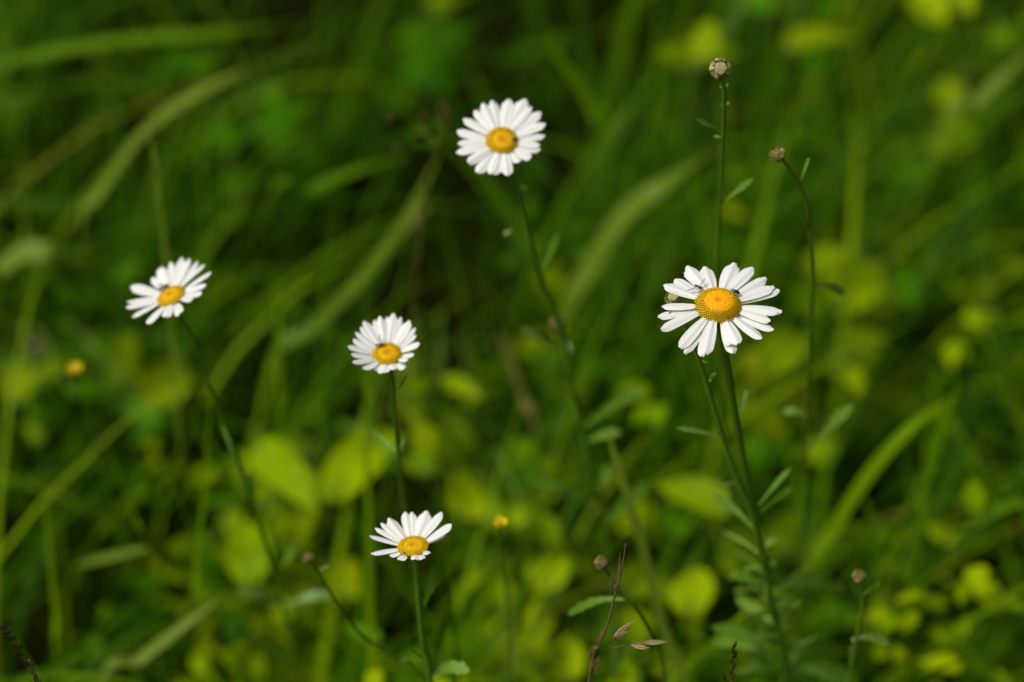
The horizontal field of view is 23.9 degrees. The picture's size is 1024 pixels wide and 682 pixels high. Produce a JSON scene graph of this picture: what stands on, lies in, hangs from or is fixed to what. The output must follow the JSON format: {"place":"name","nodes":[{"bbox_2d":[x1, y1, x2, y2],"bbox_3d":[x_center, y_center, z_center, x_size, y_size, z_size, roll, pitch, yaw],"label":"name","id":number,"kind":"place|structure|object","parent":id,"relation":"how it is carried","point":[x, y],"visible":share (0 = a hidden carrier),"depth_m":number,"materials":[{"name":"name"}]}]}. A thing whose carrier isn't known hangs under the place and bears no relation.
{"place":"outdoors","nodes":[
{"label":"outdoors","id":0,"kind":"place"},
{"bbox_2d":[0,0,1023,681],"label":"ground","id":1,"kind":"structure","parent":0,"point":[430,304],"depth_m":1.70,"materials":[{"name":"green plant"}]},
{"bbox_2d":[0,624,40,681],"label":"seed grass","id":2,"kind":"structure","parent":1,"relation":"on","point":[29,665],"depth_m":0.88,"materials":[{"name":"plant"}]},
{"bbox_2d":[0,239,86,278],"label":"grass blade","id":3,"kind":"object","parent":1,"relation":"on","point":[32,250],"depth_m":1.28,"materials":[{"name":"green plant"}]},
{"bbox_2d":[20,148,67,466],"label":"grass blade","id":4,"kind":"object","parent":1,"relation":"on","point":[24,232],"depth_m":1.33,"materials":[{"name":"green plant"}]},
{"bbox_2d":[44,473,60,680],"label":"grass blade","id":5,"kind":"object","parent":1,"relation":"on","point":[55,626],"depth_m":1.15,"materials":[{"name":"green plant"}]},
{"bbox_2d":[0,322,196,444],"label":"leafy plant","id":6,"kind":"object","parent":1,"relation":"on","point":[119,367],"visible":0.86,"depth_m":1.37,"materials":[{"name":"green plant"}]},
{"bbox_2d":[24,330,51,355],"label":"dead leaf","id":7,"kind":"object","parent":6,"relation":"on","point":[36,343],"visible":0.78,"depth_m":1.41,"materials":[{"name":"plant"}]},
{"bbox_2d":[65,362,153,681],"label":"yellow flower","id":8,"kind":"object","parent":1,"relation":"on","point":[74,368],"visible":0.99,"depth_m":1.14,"materials":[{"name":"green plant"}]},
{"bbox_2d":[75,546,146,566],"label":"grass blade","id":9,"kind":"object","parent":1,"relation":"on","point":[110,556],"depth_m":1.19,"materials":[{"name":"green plant"}]},
{"bbox_2d":[97,414,177,675],"bbox_3d":[-0.180,0.156,1.224,0.028,0.318,0.020,0,42,0],"label":"grass blade","id":10,"kind":"object","parent":1,"relation":"on","point":[137,523],"depth_m":1.15,"materials":[{"name":"green plant"}]},
{"bbox_2d":[0,21,304,66],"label":"grass blade","id":11,"kind":"object","parent":1,"relation":"on","point":[136,38],"depth_m":1.39,"materials":[{"name":"green plant"}]},
{"bbox_2d":[99,597,221,681],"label":"grass blade","id":12,"kind":"object","parent":1,"relation":"on","point":[155,647],"depth_m":1.14,"materials":[{"name":"green plant"}]},
{"bbox_2d":[149,132,214,673],"bbox_3d":[-0.163,0.075,1.230,0.004,0.430,0.032,0,42,0],"label":"grass blade","id":13,"kind":"object","parent":1,"relation":"on","point":[166,266],"depth_m":1.15,"materials":[{"name":"green plant"}]},
{"bbox_2d":[192,392,210,681],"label":"grass blade","id":14,"kind":"object","parent":1,"relation":"on","point":[195,580],"depth_m":1.13,"materials":[{"name":"green plant"}]},
{"bbox_2d":[80,38,328,471],"bbox_3d":[-0.167,-0.031,1.420,0.179,0.334,0.056,-22,46,-23],"label":"grass blade","id":15,"kind":"object","parent":1,"relation":"on","point":[156,120],"depth_m":1.31,"materials":[{"name":"green plant"}]},
{"bbox_2d":[126,258,329,681],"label":"oxeye daisy","id":16,"kind":"object","parent":1,"relation":"on","point":[172,298],"visible":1,"depth_m":0.99,"materials":[{"name":"white plant"}]},
{"bbox_2d":[156,283,168,292],"bbox_3d":[-0.137,-0.021,0.948,0.005,0.003,0.004,0,42,0],"label":"hoverfly","id":17,"kind":"object","parent":16,"relation":"on","point":[164,286],"visible":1,"depth_m":0.95,"materials":[{"name":"brown"}]},
{"bbox_2d":[150,48,342,227],"bbox_3d":[-0.178,-0.134,1.661,0.114,0.165,0.184,-11,43,-12],"label":"leafy plant","id":18,"kind":"object","parent":1,"relation":"on","point":[304,168],"visible":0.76,"depth_m":1.60,"materials":[{"name":"green plant"}]},
{"bbox_2d":[276,273,299,633],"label":"grass blade","id":19,"kind":"object","parent":1,"relation":"on","point":[278,371],"depth_m":1.24,"materials":[{"name":"green plant"}]},
{"bbox_2d":[166,421,433,609],"bbox_3d":[-0.111,0.115,1.354,0.141,0.204,0.175,0,42,0],"label":"leafy plant","id":20,"kind":"object","parent":1,"relation":"on","point":[292,523],"visible":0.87,"depth_m":1.28,"materials":[{"name":"green plant"}]},
{"bbox_2d":[214,155,409,494],"bbox_3d":[-0.122,0.007,1.422,0.132,0.276,0.028,0,42,0],"label":"grass blade","id":21,"kind":"object","parent":1,"relation":"on","point":[292,182],"depth_m":1.33,"materials":[{"name":"green plant"}]},
{"bbox_2d":[245,153,439,585],"bbox_3d":[-0.099,0.035,1.350,0.125,0.329,0.024,-2,42,-2],"label":"grass blade","id":22,"kind":"object","parent":1,"relation":"on","point":[348,291],"depth_m":1.29,"materials":[{"name":"green plant"}]},
{"bbox_2d":[302,552,426,681],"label":"spent daisy","id":23,"kind":"object","parent":1,"relation":"on","point":[307,557],"visible":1,"depth_m":0.98,"materials":[{"name":"green plant"}]},
{"bbox_2d":[348,313,426,677],"bbox_3d":[-0.049,0.166,1.094,0.027,0.477,0.058,0,42,0],"label":"oxeye daisy","id":24,"kind":"object","parent":1,"relation":"on","point":[394,333],"visible":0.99,"depth_m":0.93,"materials":[{"name":"white plant"}]},
{"bbox_2d":[374,335,383,346],"bbox_3d":[-0.051,0.000,0.926,0.004,0.002,0.006,0,42,0],"label":"hoverfly","id":25,"kind":"object","parent":24,"relation":"on","point":[378,344],"visible":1,"depth_m":0.93,"materials":[{"name":"brown"}]},
{"bbox_2d":[402,204,426,232],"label":"grass blade","id":26,"kind":"object","parent":1,"relation":"on","point":[415,216],"depth_m":1.46,"materials":[{"name":"plant"}]},
{"bbox_2d":[384,100,450,667],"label":"seed grass","id":27,"kind":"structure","parent":1,"relation":"on","point":[444,121],"depth_m":1.12,"materials":[{"name":"plant"}]},
{"bbox_2d":[370,511,469,681],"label":"oxeye daisy","id":28,"kind":"object","parent":1,"relation":"on","point":[412,543],"visible":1,"depth_m":0.91,"materials":[{"name":"white plant"}]},
{"bbox_2d":[338,308,511,446],"bbox_3d":[-0.049,0.042,1.413,0.096,0.233,0.212,7,42,7],"label":"leafy plant","id":29,"kind":"object","parent":1,"relation":"on","point":[460,383],"visible":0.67,"depth_m":1.37,"materials":[{"name":"green plant"}]},
{"bbox_2d":[380,0,470,141],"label":"leafy plant","id":30,"kind":"object","parent":1,"relation":"on","point":[447,76],"visible":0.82,"depth_m":1.64,"materials":[{"name":"green plant"}]},
{"bbox_2d":[377,396,569,552],"bbox_3d":[-0.023,0.103,1.367,0.119,0.205,0.181,0,42,0],"label":"leafy plant","id":31,"kind":"object","parent":1,"relation":"on","point":[467,499],"visible":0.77,"depth_m":1.31,"materials":[{"name":"green plant"}]},
{"bbox_2d":[491,515,512,681],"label":"yellow flower","id":32,"kind":"object","parent":1,"relation":"on","point":[498,522],"visible":1,"depth_m":1.00,"materials":[{"name":"green plant"}]},
{"bbox_2d":[503,574,516,681],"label":"grass blade","id":33,"kind":"object","parent":1,"relation":"on","point":[513,650],"depth_m":1.16,"materials":[{"name":"green plant"}]},
{"bbox_2d":[0,31,1023,681],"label":"ground cover","id":34,"kind":"object","parent":1,"relation":"on","point":[226,583],"visible":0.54,"depth_m":1.36,"materials":[{"name":"green plant"}]},
{"bbox_2d":[497,328,545,544],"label":"grass blade","id":35,"kind":"object","parent":1,"relation":"on","point":[527,405],"depth_m":1.28,"materials":[{"name":"plant"}]},
{"bbox_2d":[456,99,648,681],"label":"oxeye daisy","id":36,"kind":"object","parent":1,"relation":"on","point":[496,149],"visible":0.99,"depth_m":0.98,"materials":[{"name":"white plant"}]},
{"bbox_2d":[454,540,675,681],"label":"leafy plant","id":37,"kind":"object","parent":1,"relation":"on","point":[569,659],"visible":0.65,"depth_m":1.26,"materials":[{"name":"green plant"}]},
{"bbox_2d":[550,47,620,497],"bbox_3d":[0.044,-0.019,1.394,0.049,0.352,0.022,0,42,0],"label":"grass blade","id":38,"kind":"object","parent":1,"relation":"on","point":[594,112],"depth_m":1.29,"materials":[{"name":"green plant"}]},
{"bbox_2d":[567,555,667,681],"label":"spent daisy","id":39,"kind":"object","parent":1,"relation":"on","point":[601,562],"visible":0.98,"depth_m":0.96,"materials":[{"name":"green plant"}]},
{"bbox_2d":[587,543,668,681],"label":"seed grass","id":40,"kind":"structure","parent":1,"relation":"on","point":[619,633],"depth_m":0.90,"materials":[{"name":"plant"}]},
{"bbox_2d":[543,147,719,455],"bbox_3d":[0.071,0.019,1.392,0.111,0.297,0.037,-16,44,-17],"label":"grass blade","id":41,"kind":"object","parent":1,"relation":"on","point":[628,210],"depth_m":1.30,"materials":[{"name":"green plant"}]},
{"bbox_2d":[607,431,688,681],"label":"grass blade","id":42,"kind":"object","parent":1,"relation":"on","point":[674,654],"depth_m":1.06,"materials":[{"name":"green plant"}]},
{"bbox_2d":[696,58,753,681],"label":"spent daisy","id":43,"kind":"object","parent":1,"relation":"on","point":[719,68],"visible":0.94,"depth_m":0.97,"materials":[{"name":"green plant"}]},
{"bbox_2d":[722,639,737,681],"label":"seed grass","id":44,"kind":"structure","parent":1,"relation":"on","point":[734,653],"depth_m":0.88,"materials":[{"name":"plant"}]},
{"bbox_2d":[645,473,831,640],"bbox_3d":[0.125,0.133,1.319,0.107,0.224,0.155,0,42,0],"label":"leafy plant","id":45,"kind":"object","parent":1,"relation":"on","point":[691,596],"visible":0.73,"depth_m":1.28,"materials":[{"name":"green plant"}]},
{"bbox_2d":[656,0,856,107],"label":"leafy plant","id":46,"kind":"object","parent":1,"relation":"on","point":[707,47],"visible":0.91,"depth_m":1.46,"materials":[{"name":"green plant"}]},
{"bbox_2d":[657,262,857,681],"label":"oxeye daisy","id":47,"kind":"object","parent":1,"relation":"on","point":[720,308],"visible":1,"depth_m":0.94,"materials":[{"name":"white plant"}]},
{"bbox_2d":[687,278,704,290],"bbox_3d":[0.067,-0.020,0.884,0.007,0.002,0.006,0,42,0],"label":"hoverfly","id":48,"kind":"object","parent":47,"relation":"on","point":[699,286],"visible":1,"depth_m":0.88,"materials":[{"name":"brown"}]},
{"bbox_2d":[729,288,739,293],"bbox_3d":[0.081,-0.018,0.882,0.004,0.002,0.004,0,42,0],"label":"beetle","id":49,"kind":"object","parent":47,"relation":"on","point":[735,291],"visible":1,"depth_m":0.88,"materials":[{"name":"black"}]},
{"bbox_2d":[716,311,862,504],"bbox_3d":[0.165,0.041,1.428,0.085,0.215,0.195,9,43,10],"label":"leafy plant","id":50,"kind":"object","parent":1,"relation":"on","point":[777,353],"visible":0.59,"depth_m":1.34,"materials":[{"name":"green plant"}]},
{"bbox_2d":[769,146,853,681],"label":"spent daisy","id":51,"kind":"object","parent":1,"relation":"on","point":[777,154],"visible":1,"depth_m":1.03,"materials":[{"name":"green plant"}]},
{"bbox_2d":[765,238,922,363],"bbox_3d":[0.207,-0.004,1.468,0.103,0.229,0.194,0,42,0],"label":"leafy plant","id":52,"kind":"object","parent":1,"relation":"on","point":[876,299],"visible":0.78,"depth_m":1.40,"materials":[{"name":"green plant"}]},
{"bbox_2d":[777,396,952,678],"bbox_3d":[0.178,0.146,1.258,0.088,0.287,0.024,-11,43,-12],"label":"grass blade","id":53,"kind":"object","parent":1,"relation":"on","point":[871,470],"depth_m":1.18,"materials":[{"name":"green plant"}]},
{"bbox_2d":[847,569,889,681],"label":"spent daisy","id":54,"kind":"object","parent":1,"relation":"on","point":[859,577],"visible":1,"depth_m":0.97,"materials":[{"name":"green plant"}]},
{"bbox_2d":[861,490,894,681],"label":"grass blade","id":55,"kind":"object","parent":1,"relation":"on","point":[882,534],"depth_m":1.19,"materials":[{"name":"green plant"}]},
{"bbox_2d":[895,383,959,674],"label":"grass blade","id":56,"kind":"object","parent":1,"relation":"on","point":[928,467],"depth_m":1.18,"materials":[{"name":"green plant"}]},
{"bbox_2d":[843,53,1023,406],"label":"grass blade","id":57,"kind":"object","parent":1,"relation":"on","point":[986,91],"depth_m":1.34,"materials":[{"name":"green plant"}]},
{"bbox_2d":[867,0,1023,200],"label":"leafy plant","id":58,"kind":"object","parent":1,"relation":"on","point":[946,94],"visible":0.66,"depth_m":1.53,"materials":[{"name":"green plant"}]},
{"bbox_2d":[934,622,1012,681],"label":"grass blade","id":59,"kind":"object","parent":1,"relation":"on","point":[983,667],"depth_m":1.20,"materials":[{"name":"green plant"}]},
{"bbox_2d":[952,498,1023,513],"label":"grass blade","id":60,"kind":"object","parent":1,"relation":"on","point":[1004,507],"depth_m":1.19,"materials":[{"name":"green plant"}]}
]}

